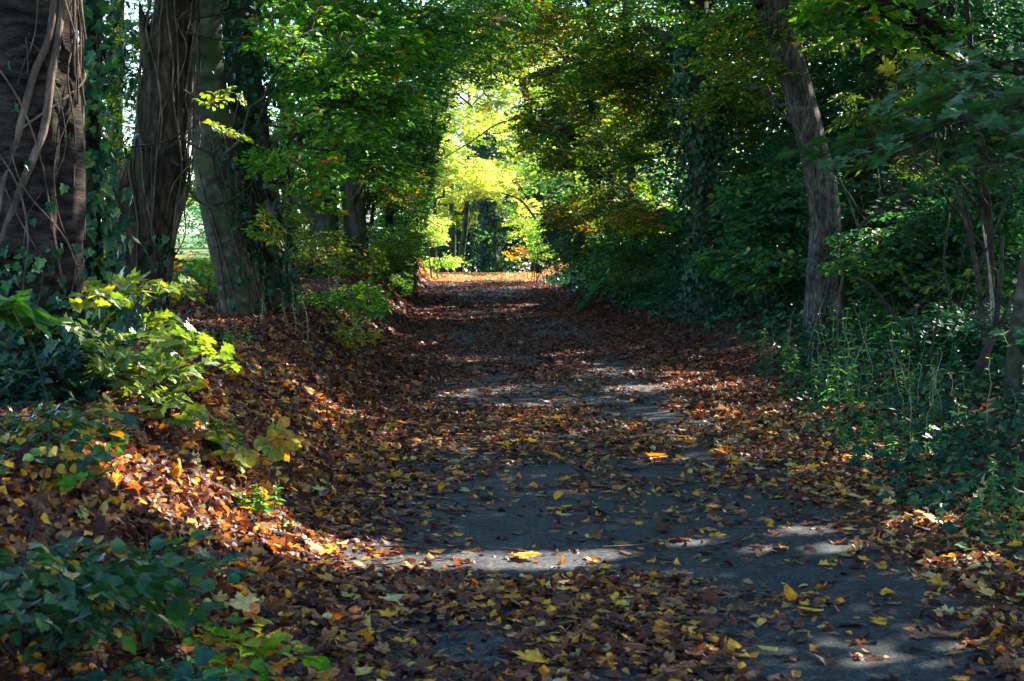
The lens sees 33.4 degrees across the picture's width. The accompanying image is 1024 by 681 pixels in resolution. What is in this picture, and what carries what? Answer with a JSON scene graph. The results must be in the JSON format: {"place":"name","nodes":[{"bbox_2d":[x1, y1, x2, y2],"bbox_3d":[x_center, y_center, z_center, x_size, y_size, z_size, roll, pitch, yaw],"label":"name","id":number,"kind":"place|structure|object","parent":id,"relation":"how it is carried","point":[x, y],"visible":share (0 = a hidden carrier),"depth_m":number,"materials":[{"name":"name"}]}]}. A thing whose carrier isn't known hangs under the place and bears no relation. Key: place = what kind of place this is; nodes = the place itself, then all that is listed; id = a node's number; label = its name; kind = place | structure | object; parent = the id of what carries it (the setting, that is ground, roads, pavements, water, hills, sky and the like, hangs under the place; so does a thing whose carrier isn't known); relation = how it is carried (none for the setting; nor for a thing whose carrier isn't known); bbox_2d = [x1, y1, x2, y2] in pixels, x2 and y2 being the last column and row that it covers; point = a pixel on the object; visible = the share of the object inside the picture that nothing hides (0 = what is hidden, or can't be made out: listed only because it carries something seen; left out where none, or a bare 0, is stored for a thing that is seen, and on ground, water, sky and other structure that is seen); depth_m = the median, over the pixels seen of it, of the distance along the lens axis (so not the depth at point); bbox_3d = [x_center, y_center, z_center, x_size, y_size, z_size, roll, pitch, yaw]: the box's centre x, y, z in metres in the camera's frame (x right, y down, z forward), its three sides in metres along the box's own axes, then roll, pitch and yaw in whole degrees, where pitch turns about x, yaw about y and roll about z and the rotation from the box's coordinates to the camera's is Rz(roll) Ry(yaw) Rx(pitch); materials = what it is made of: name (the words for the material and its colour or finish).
{"place":"outdoors","nodes":[
{"label":"outdoors","id":0,"kind":"place"},
{"bbox_2d":[78,0,860,271],"label":"sky","id":1,"kind":"structure","parent":0,"point":[126,11],"materials":[{"name":"white"}]},
{"bbox_2d":[0,234,1023,680],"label":"ground","id":2,"kind":"structure","parent":0,"point":[840,510],"depth_m":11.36,"materials":[{"name":"brown plant"}]},
{"bbox_2d":[0,289,62,612],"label":"bramble","id":3,"kind":"object","parent":2,"relation":"on","point":[16,311],"visible":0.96,"depth_m":5.35,"materials":[{"name":"green plant"}]},
{"bbox_2d":[0,321,137,408],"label":"ivy mound","id":4,"kind":"object","parent":2,"relation":"on","point":[17,380],"visible":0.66,"depth_m":8.66,"materials":[{"name":"green plant"}]},
{"bbox_2d":[0,392,139,478],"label":"bramble","id":5,"kind":"object","parent":2,"relation":"on","point":[98,455],"visible":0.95,"depth_m":6.57,"materials":[{"name":"green plant"}]},
{"bbox_2d":[33,461,109,505],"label":"bramble","id":6,"kind":"object","parent":2,"relation":"on","point":[66,481],"visible":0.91,"depth_m":6.40,"materials":[{"name":"green plant"}]},
{"bbox_2d":[0,0,155,399],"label":"banded tree","id":7,"kind":"object","parent":2,"relation":"on","point":[42,174],"visible":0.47,"depth_m":9.11,"materials":[{"name":"brown plant"}]},
{"bbox_2d":[0,536,208,673],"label":"bramble","id":8,"kind":"object","parent":2,"relation":"on","point":[98,586],"visible":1,"depth_m":4.91,"materials":[{"name":"green plant"}]},
{"bbox_2d":[83,0,145,347],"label":"ivy wrapped tree","id":9,"kind":"object","parent":2,"relation":"on","point":[100,154],"visible":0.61,"depth_m":11.96,"materials":[{"name":"green plant"}]},
{"bbox_2d":[21,535,229,652],"bbox_3d":[-1.418,0.846,5.686,0.853,0.315,0.807,-2,4,-28],"label":"bramble","id":10,"kind":"object","parent":2,"relation":"on","point":[191,621],"visible":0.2,"depth_m":5.67,"materials":[{"name":"green plant"}]},
{"bbox_2d":[8,595,253,680],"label":"bramble","id":11,"kind":"object","parent":2,"relation":"on","point":[183,670],"visible":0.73,"depth_m":4.99,"materials":[{"name":"green plant"}]},
{"bbox_2d":[22,266,241,429],"bbox_3d":[-1.946,0.044,9.209,1.558,0.868,1.322,3,5,35],"label":"yellowing hazel","id":12,"kind":"object","parent":2,"relation":"on","point":[158,363],"visible":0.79,"depth_m":9.00,"materials":[{"name":"green plant"}]},
{"bbox_2d":[78,0,199,265],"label":"field maple","id":13,"kind":"object","parent":2,"relation":"on","point":[120,143],"visible":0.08,"depth_m":33.19,"materials":[{"name":"green plant"}]},
{"bbox_2d":[113,0,254,332],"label":"creeper clad tree","id":14,"kind":"object","parent":2,"relation":"on","point":[154,175],"visible":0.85,"depth_m":14.64,"materials":[{"name":"brown plant"}]},
{"bbox_2d":[116,529,254,618],"bbox_3d":[-1.331,0.867,6.439,0.676,0.285,0.765,2,4,26],"label":"bramble","id":15,"kind":"object","parent":2,"relation":"on","point":[204,555],"visible":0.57,"depth_m":6.48,"materials":[{"name":"green plant"}]},
{"bbox_2d":[170,259,217,304],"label":"bank bush","id":16,"kind":"object","parent":2,"relation":"on","point":[197,274],"visible":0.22,"depth_m":18.69,"materials":[{"name":"green plant"}]},
{"bbox_2d":[173,245,216,295],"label":"bank bush","id":17,"kind":"object","parent":2,"relation":"on","point":[177,266],"visible":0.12,"depth_m":21.75,"materials":[{"name":"green plant"}]},
{"bbox_2d":[104,252,301,280],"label":"meadow grass","id":18,"kind":"structure","parent":2,"relation":"on","point":[204,266],"depth_m":33.17,"materials":[{"name":"green plant"}]},
{"bbox_2d":[200,416,245,450],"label":"bank weed","id":19,"kind":"object","parent":2,"relation":"on","point":[235,434],"visible":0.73,"depth_m":8.90,"materials":[{"name":"green plant"}]},
{"bbox_2d":[125,602,329,680],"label":"bramble","id":20,"kind":"object","parent":2,"relation":"on","point":[259,647],"visible":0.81,"depth_m":5.63,"materials":[{"name":"green plant"}]},
{"bbox_2d":[101,132,381,242],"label":"field treeline","id":21,"kind":"object","parent":2,"relation":"on","point":[189,220],"visible":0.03,"depth_m":109.72,"materials":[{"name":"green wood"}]},
{"bbox_2d":[228,591,264,611],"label":"fallen leaf","id":22,"kind":"object","parent":2,"relation":"on","point":[242,602],"visible":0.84,"depth_m":6.78,"materials":[{"name":"plant"}]},
{"bbox_2d":[201,416,304,473],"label":"yellow sprig","id":23,"kind":"object","parent":2,"relation":"on","point":[240,455],"visible":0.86,"depth_m":8.83,"materials":[{"name":"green plant"}]},
{"bbox_2d":[230,483,284,514],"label":"bank weed","id":24,"kind":"object","parent":2,"relation":"on","point":[260,504],"visible":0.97,"depth_m":8.40,"materials":[{"name":"green plant"}]},
{"bbox_2d":[269,1,372,264],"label":"hedge tree","id":25,"kind":"object","parent":2,"relation":"on","point":[293,223],"visible":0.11,"depth_m":36.94,"materials":[{"name":"green plant"}]},
{"bbox_2d":[285,212,388,278],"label":"bank bush","id":26,"kind":"object","parent":2,"relation":"on","point":[336,251],"visible":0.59,"depth_m":29.53,"materials":[{"name":"green plant"}]},
{"bbox_2d":[192,0,486,317],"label":"leaning beech","id":27,"kind":"object","parent":2,"relation":"on","point":[235,261],"visible":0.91,"depth_m":16.84,"materials":[{"name":"green plant"}]},
{"bbox_2d":[138,0,542,275],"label":"twin stemmed tree","id":28,"kind":"object","parent":2,"relation":"on","point":[358,195],"visible":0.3,"depth_m":29.75,"materials":[{"name":"green plant"}]},
{"bbox_2d":[296,276,393,325],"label":"bank bush","id":29,"kind":"object","parent":2,"relation":"on","point":[354,300],"visible":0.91,"depth_m":18.73,"materials":[{"name":"green plant"}]},
{"bbox_2d":[219,0,477,314],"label":"ivy clad beech","id":30,"kind":"object","parent":2,"relation":"on","point":[266,165],"visible":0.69,"depth_m":17.29,"materials":[{"name":"green plant"}]},
{"bbox_2d":[309,311,388,352],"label":"bank bush","id":31,"kind":"object","parent":2,"relation":"on","point":[354,331],"visible":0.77,"depth_m":17.35,"materials":[{"name":"green plant"}]},
{"bbox_2d":[339,214,428,291],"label":"bank bush","id":32,"kind":"object","parent":2,"relation":"on","point":[373,236],"visible":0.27,"depth_m":36.59,"materials":[{"name":"green plant"}]},
{"bbox_2d":[370,222,426,302],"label":"bank bush","id":33,"kind":"object","parent":2,"relation":"on","point":[404,283],"visible":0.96,"depth_m":33.04,"materials":[{"name":"green plant"}]},
{"bbox_2d":[371,187,445,274],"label":"bank bush","id":34,"kind":"object","parent":2,"relation":"on","point":[423,212],"visible":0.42,"depth_m":41.60,"materials":[{"name":"green plant"}]},
{"bbox_2d":[412,208,455,277],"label":"bank bush","id":35,"kind":"object","parent":2,"relation":"on","point":[440,233],"visible":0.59,"depth_m":50.43,"materials":[{"name":"yellow plant"}]},
{"bbox_2d":[407,109,477,272],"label":"tree","id":36,"kind":"object","parent":2,"relation":"on","point":[451,206],"visible":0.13,"depth_m":69.78,"materials":[{"name":"green plant"}]},
{"bbox_2d":[421,250,471,277],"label":"bank bush","id":37,"kind":"object","parent":2,"relation":"on","point":[450,260],"visible":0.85,"depth_m":51.57,"materials":[{"name":"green plant"}]},
{"bbox_2d":[285,0,620,264],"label":"slim tree","id":38,"kind":"object","parent":2,"relation":"on","point":[487,108],"visible":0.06,"depth_m":44.36,"materials":[{"name":"green plant"}]},
{"bbox_2d":[178,24,751,272],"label":"woodland","id":39,"kind":"object","parent":2,"relation":"on","point":[505,246],"visible":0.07,"depth_m":76.58,"materials":[{"name":"green plant"}]},
{"bbox_2d":[439,142,493,271],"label":"tree","id":40,"kind":"object","parent":2,"relation":"on","point":[441,254],"visible":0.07,"depth_m":73.75,"materials":[{"name":"green plant"}]},
{"bbox_2d":[437,92,513,272],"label":"tree","id":41,"kind":"object","parent":2,"relation":"on","point":[458,213],"visible":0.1,"depth_m":72.91,"materials":[{"name":"green plant"}]},
{"bbox_2d":[442,83,524,271],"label":"tree","id":42,"kind":"object","parent":2,"relation":"on","point":[465,222],"visible":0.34,"depth_m":67.81,"materials":[{"name":"green plant"}]},
{"bbox_2d":[411,32,559,271],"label":"tree","id":43,"kind":"object","parent":2,"relation":"on","point":[453,164],"visible":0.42,"depth_m":57.31,"materials":[{"name":"yellow plant"}]},
{"bbox_2d":[466,103,514,272],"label":"ivy column","id":44,"kind":"structure","parent":2,"relation":"on","point":[491,258],"depth_m":66.55,"materials":[{"name":"green plant"}]},
{"bbox_2d":[441,23,575,271],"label":"tree","id":45,"kind":"object","parent":2,"relation":"on","point":[490,193],"visible":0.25,"depth_m":59.54,"materials":[{"name":"yellow plant"}]},
{"bbox_2d":[25,298,1023,672],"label":"twig debris","id":46,"kind":"object","parent":2,"relation":"on","point":[593,478],"visible":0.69,"depth_m":10.16,"materials":[{"name":"brown wood"}]},
{"bbox_2d":[502,245,547,280],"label":"woodland shrub","id":47,"kind":"object","parent":2,"relation":"on","point":[522,252],"visible":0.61,"depth_m":50.50,"materials":[{"name":"yellow plant"}]},
{"bbox_2d":[511,648,555,662],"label":"fallen leaf","id":48,"kind":"object","parent":2,"relation":"on","point":[534,655],"visible":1,"depth_m":6.20,"materials":[{"name":"yellow plant"}]},
{"bbox_2d":[517,213,554,283],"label":"woodland shrub","id":49,"kind":"object","parent":2,"relation":"on","point":[533,251],"visible":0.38,"depth_m":47.89,"materials":[{"name":"green plant"}]},
{"bbox_2d":[512,154,588,280],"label":"woodland shrub","id":50,"kind":"object","parent":2,"relation":"on","point":[529,172],"visible":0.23,"depth_m":45.93,"materials":[{"name":"green plant"}]},
{"bbox_2d":[271,0,838,271],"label":"canopy","id":51,"kind":"object","parent":2,"relation":"on","point":[512,87],"visible":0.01,"depth_m":69.06,"materials":[{"name":"green plant"}]},
{"bbox_2d":[529,183,587,284],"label":"woodland shrub","id":52,"kind":"object","parent":2,"relation":"on","point":[548,234],"visible":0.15,"depth_m":42.75,"materials":[{"name":"green plant"}]},
{"bbox_2d":[133,246,1023,580],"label":"ground ivy","id":53,"kind":"object","parent":2,"relation":"on","point":[963,434],"visible":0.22,"depth_m":13.52,"materials":[{"name":"green plant"}]},
{"bbox_2d":[542,215,660,291],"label":"woodland shrub","id":54,"kind":"object","parent":2,"relation":"on","point":[566,241],"visible":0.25,"depth_m":37.17,"materials":[{"name":"green plant"}]},
{"bbox_2d":[521,0,692,295],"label":"rust beech","id":55,"kind":"object","parent":2,"relation":"on","point":[631,209],"visible":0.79,"depth_m":33.05,"materials":[{"name":"green plant"}]},
{"bbox_2d":[572,229,686,298],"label":"woodland shrub","id":56,"kind":"object","parent":2,"relation":"on","point":[619,279],"visible":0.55,"depth_m":32.81,"materials":[{"name":"green plant"}]},
{"bbox_2d":[389,0,872,298],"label":"shaded tree","id":57,"kind":"object","parent":2,"relation":"on","point":[585,145],"visible":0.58,"depth_m":35.41,"materials":[{"name":"green plant"}]},
{"bbox_2d":[622,223,774,312],"bbox_3d":[3.451,-1.340,31.203,2.995,2.064,3.607,0,4,-2],"label":"woodland shrub","id":58,"kind":"object","parent":2,"relation":"on","point":[661,274],"visible":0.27,"depth_m":30.70,"materials":[{"name":"green plant"}]},
{"bbox_2d":[641,38,861,187],"bbox_3d":[4.525,-4.029,30.824,3.895,3.217,3.907,3,5,42],"label":"woodland shrub","id":59,"kind":"object","parent":2,"relation":"on","point":[736,143],"visible":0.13,"depth_m":30.68,"materials":[{"name":"green plant"}]},
{"bbox_2d":[652,0,875,340],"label":"leaning ash","id":60,"kind":"object","parent":2,"relation":"on","point":[801,114],"visible":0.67,"depth_m":21.58,"materials":[{"name":"brown wood"}]},
{"bbox_2d":[679,9,806,87],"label":"branch","id":61,"kind":"object","parent":60,"relation":"hanging from","point":[724,50],"visible":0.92,"depth_m":21.70,"materials":[{"name":"green plant"}]},
{"bbox_2d":[685,219,842,313],"bbox_3d":[3.641,-1.071,24.607,2.500,1.462,2.911,3,5,40],"label":"woodland shrub","id":62,"kind":"object","parent":2,"relation":"on","point":[749,270],"visible":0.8,"depth_m":24.23,"materials":[{"name":"green plant"}]},
{"bbox_2d":[506,0,1023,315],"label":"woodland backdrop","id":63,"kind":"structure","parent":2,"relation":"on","point":[847,84],"depth_m":32.04,"materials":[{"name":"green plant"}]},
{"bbox_2d":[758,329,793,369],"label":"weed","id":64,"kind":"object","parent":2,"relation":"on","point":[764,356],"visible":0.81,"depth_m":19.01,"materials":[{"name":"green plant"}]},
{"bbox_2d":[547,0,1023,324],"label":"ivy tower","id":65,"kind":"structure","parent":2,"relation":"on","point":[701,148],"depth_m":28.83,"materials":[{"name":"green plant"}]},
{"bbox_2d":[698,158,873,311],"bbox_3d":[3.968,-1.557,25.243,2.507,2.378,3.677,0,4,-2],"label":"woodland shrub","id":66,"kind":"object","parent":2,"relation":"on","point":[782,200],"visible":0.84,"depth_m":24.61,"materials":[{"name":"green plant"}]},
{"bbox_2d":[776,344,800,386],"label":"weed","id":67,"kind":"object","parent":2,"relation":"on","point":[792,368],"visible":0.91,"depth_m":17.17,"materials":[{"name":"green plant"}]},
{"bbox_2d":[805,357,840,396],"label":"weed","id":68,"kind":"object","parent":2,"relation":"on","point":[814,379],"visible":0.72,"depth_m":15.84,"materials":[{"name":"green plant"}]},
{"bbox_2d":[816,305,858,410],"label":"weed","id":69,"kind":"object","parent":2,"relation":"on","point":[835,377],"visible":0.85,"depth_m":14.31,"materials":[{"name":"green plant"}]},
{"bbox_2d":[727,95,952,264],"bbox_3d":[5.948,-2.659,28.937,4.046,2.884,3.876,3,5,37],"label":"woodland shrub","id":70,"kind":"object","parent":2,"relation":"on","point":[772,147],"visible":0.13,"depth_m":28.61,"materials":[{"name":"green plant"}]},
{"bbox_2d":[800,155,911,344],"bbox_3d":[4.084,-1.036,20.312,1.352,2.353,0.074,0,4,-2],"label":"sapling","id":71,"kind":"object","parent":2,"relation":"on","point":[844,276],"visible":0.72,"depth_m":20.28,"materials":[{"name":"brown wood"}]},
{"bbox_2d":[833,410,881,449],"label":"weed","id":72,"kind":"object","parent":2,"relation":"on","point":[843,443],"visible":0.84,"depth_m":12.17,"materials":[{"name":"green plant"}]},
{"bbox_2d":[838,321,897,418],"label":"weed","id":73,"kind":"object","parent":2,"relation":"on","point":[852,398],"visible":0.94,"depth_m":13.87,"materials":[{"name":"green plant"}]},
{"bbox_2d":[737,0,1023,312],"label":"red barked tree","id":74,"kind":"object","parent":2,"relation":"on","point":[939,9],"visible":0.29,"depth_m":24.43,"materials":[{"name":"green plant"}]},
{"bbox_2d":[860,410,922,439],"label":"weed","id":75,"kind":"object","parent":2,"relation":"on","point":[877,433],"visible":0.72,"depth_m":12.54,"materials":[{"name":"green plant"}]},
{"bbox_2d":[796,0,994,314],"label":"elder","id":76,"kind":"object","parent":2,"relation":"on","point":[984,195],"visible":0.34,"depth_m":17.27,"materials":[{"name":"green plant"}]},
{"bbox_2d":[853,276,938,354],"bbox_3d":[4.195,-0.243,18.663,0.954,0.926,0.079,0,4,-2],"label":"sapling","id":77,"kind":"object","parent":2,"relation":"on","point":[889,308],"visible":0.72,"depth_m":18.63,"materials":[{"name":"brown plant"}]},
{"bbox_2d":[774,0,1023,204],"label":"verge sycamore","id":78,"kind":"object","parent":2,"relation":"on","point":[982,117],"visible":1,"depth_m":6.09,"materials":[{"name":"green plant"}]},
{"bbox_2d":[877,314,920,405],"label":"weed","id":79,"kind":"object","parent":2,"relation":"on","point":[900,372],"visible":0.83,"depth_m":14.41,"materials":[{"name":"green plant"}]},
{"bbox_2d":[776,0,1023,103],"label":"back maple","id":80,"kind":"object","parent":2,"relation":"on","point":[880,24],"visible":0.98,"depth_m":14.18,"materials":[{"name":"green wood"}]},
{"bbox_2d":[840,303,959,390],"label":"dry stalks","id":81,"kind":"object","parent":2,"relation":"on","point":[869,355],"visible":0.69,"depth_m":15.76,"materials":[{"name":"brown plant"}]},
{"bbox_2d":[886,334,943,420],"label":"dry stalks","id":82,"kind":"object","parent":2,"relation":"on","point":[914,409],"visible":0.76,"depth_m":13.38,"materials":[{"name":"brown plant"}]},
{"bbox_2d":[817,245,1016,325],"bbox_3d":[4.700,-0.483,19.680,2.569,1.248,2.453,0,4,-2],"label":"woodland shrub","id":83,"kind":"object","parent":2,"relation":"on","point":[864,266],"visible":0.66,"depth_m":19.25,"materials":[{"name":"green plant"}]},
{"bbox_2d":[813,208,1023,315],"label":"woodland shrub","id":84,"kind":"object","parent":2,"relation":"on","point":[863,249],"visible":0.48,"depth_m":19.84,"materials":[{"name":"green plant"}]},
{"bbox_2d":[887,416,950,456],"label":"weed","id":85,"kind":"object","parent":2,"relation":"on","point":[913,438],"visible":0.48,"depth_m":11.99,"materials":[{"name":"green plant"}]},
{"bbox_2d":[858,283,984,336],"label":"woodland shrub","id":86,"kind":"object","parent":2,"relation":"on","point":[899,307],"visible":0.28,"depth_m":20.22,"materials":[{"name":"green plant"}]},
{"bbox_2d":[909,299,940,400],"bbox_3d":[3.367,0.139,13.952,0.261,0.964,0.038,0,4,-2],"label":"sapling","id":87,"kind":"object","parent":2,"relation":"on","point":[925,370],"visible":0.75,"depth_m":13.94,"materials":[{"name":"brown plant"}]},
{"bbox_2d":[844,167,1023,319],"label":"woodland shrub","id":88,"kind":"object","parent":2,"relation":"on","point":[929,223],"visible":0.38,"depth_m":19.75,"materials":[{"name":"green plant"}]},
{"bbox_2d":[902,357,970,426],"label":"weed","id":89,"kind":"object","parent":2,"relation":"on","point":[935,400],"visible":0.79,"depth_m":12.90,"materials":[{"name":"green plant"}]},
{"bbox_2d":[858,293,1023,381],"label":"woodland shrub","id":90,"kind":"object","parent":2,"relation":"on","point":[968,327],"visible":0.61,"depth_m":15.63,"materials":[{"name":"green plant"}]},
{"bbox_2d":[873,158,1023,317],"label":"woodland shrub","id":91,"kind":"object","parent":2,"relation":"on","point":[1016,191],"visible":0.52,"depth_m":18.97,"materials":[{"name":"green plant"}]},
{"bbox_2d":[943,213,978,371],"bbox_3d":[4.241,-0.411,16.148,0.345,1.582,0.039,0,4,-2],"label":"sapling","id":92,"kind":"object","parent":2,"relation":"on","point":[945,277],"visible":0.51,"depth_m":16.12,"materials":[{"name":"brown plant"}]},
{"bbox_2d":[909,347,1023,446],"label":"dry stalks","id":93,"kind":"object","parent":2,"relation":"on","point":[1020,434],"visible":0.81,"depth_m":12.23,"materials":[{"name":"brown plant"}]},
{"bbox_2d":[941,155,1013,382],"bbox_3d":[4.105,-0.595,15.129,0.665,2.193,0.055,0,4,-2],"label":"sapling","id":94,"kind":"object","parent":2,"relation":"on","point":[969,233],"visible":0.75,"depth_m":15.10,"materials":[{"name":"brown plant"}]},
{"bbox_2d":[982,224,995,371],"bbox_3d":[4.318,-0.339,15.453,0.159,1.431,0.028,0,4,-2],"label":"sapling","id":95,"kind":"object","parent":2,"relation":"on","point":[992,304],"visible":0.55,"depth_m":15.44,"materials":[{"name":"brown wood"}]},
{"bbox_2d":[970,235,1015,406],"bbox_3d":[3.853,-0.115,13.647,0.364,1.462,0.099,0,4,-2],"label":"sapling","id":96,"kind":"object","parent":2,"relation":"on","point":[980,365],"visible":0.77,"depth_m":13.63,"materials":[{"name":"brown plant"}]},
{"bbox_2d":[963,487,1023,543],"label":"weed","id":97,"kind":"object","parent":2,"relation":"on","point":[1012,525],"visible":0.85,"depth_m":8.77,"materials":[{"name":"green plant"}]},
{"bbox_2d":[981,456,1023,512],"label":"weed","id":98,"kind":"object","parent":2,"relation":"on","point":[1015,492],"visible":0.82,"depth_m":9.40,"materials":[{"name":"green plant"}]},
{"bbox_2d":[983,237,1023,419],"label":"sapling","id":99,"kind":"object","parent":2,"relation":"on","point":[1012,377],"visible":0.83,"depth_m":12.91,"materials":[{"name":"brown wood"}]},
{"bbox_2d":[247,274,1020,680],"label":"road","id":100,"kind":"structure","parent":0,"point":[895,642],"depth_m":8.42,"materials":[{"name":"grey asphalt"}]},
{"bbox_2d":[727,638,760,656],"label":"fallen leaf","id":101,"kind":"object","parent":100,"relation":"on","point":[732,642],"visible":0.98,"depth_m":6.33,"materials":[{"name":"yellow plant"}]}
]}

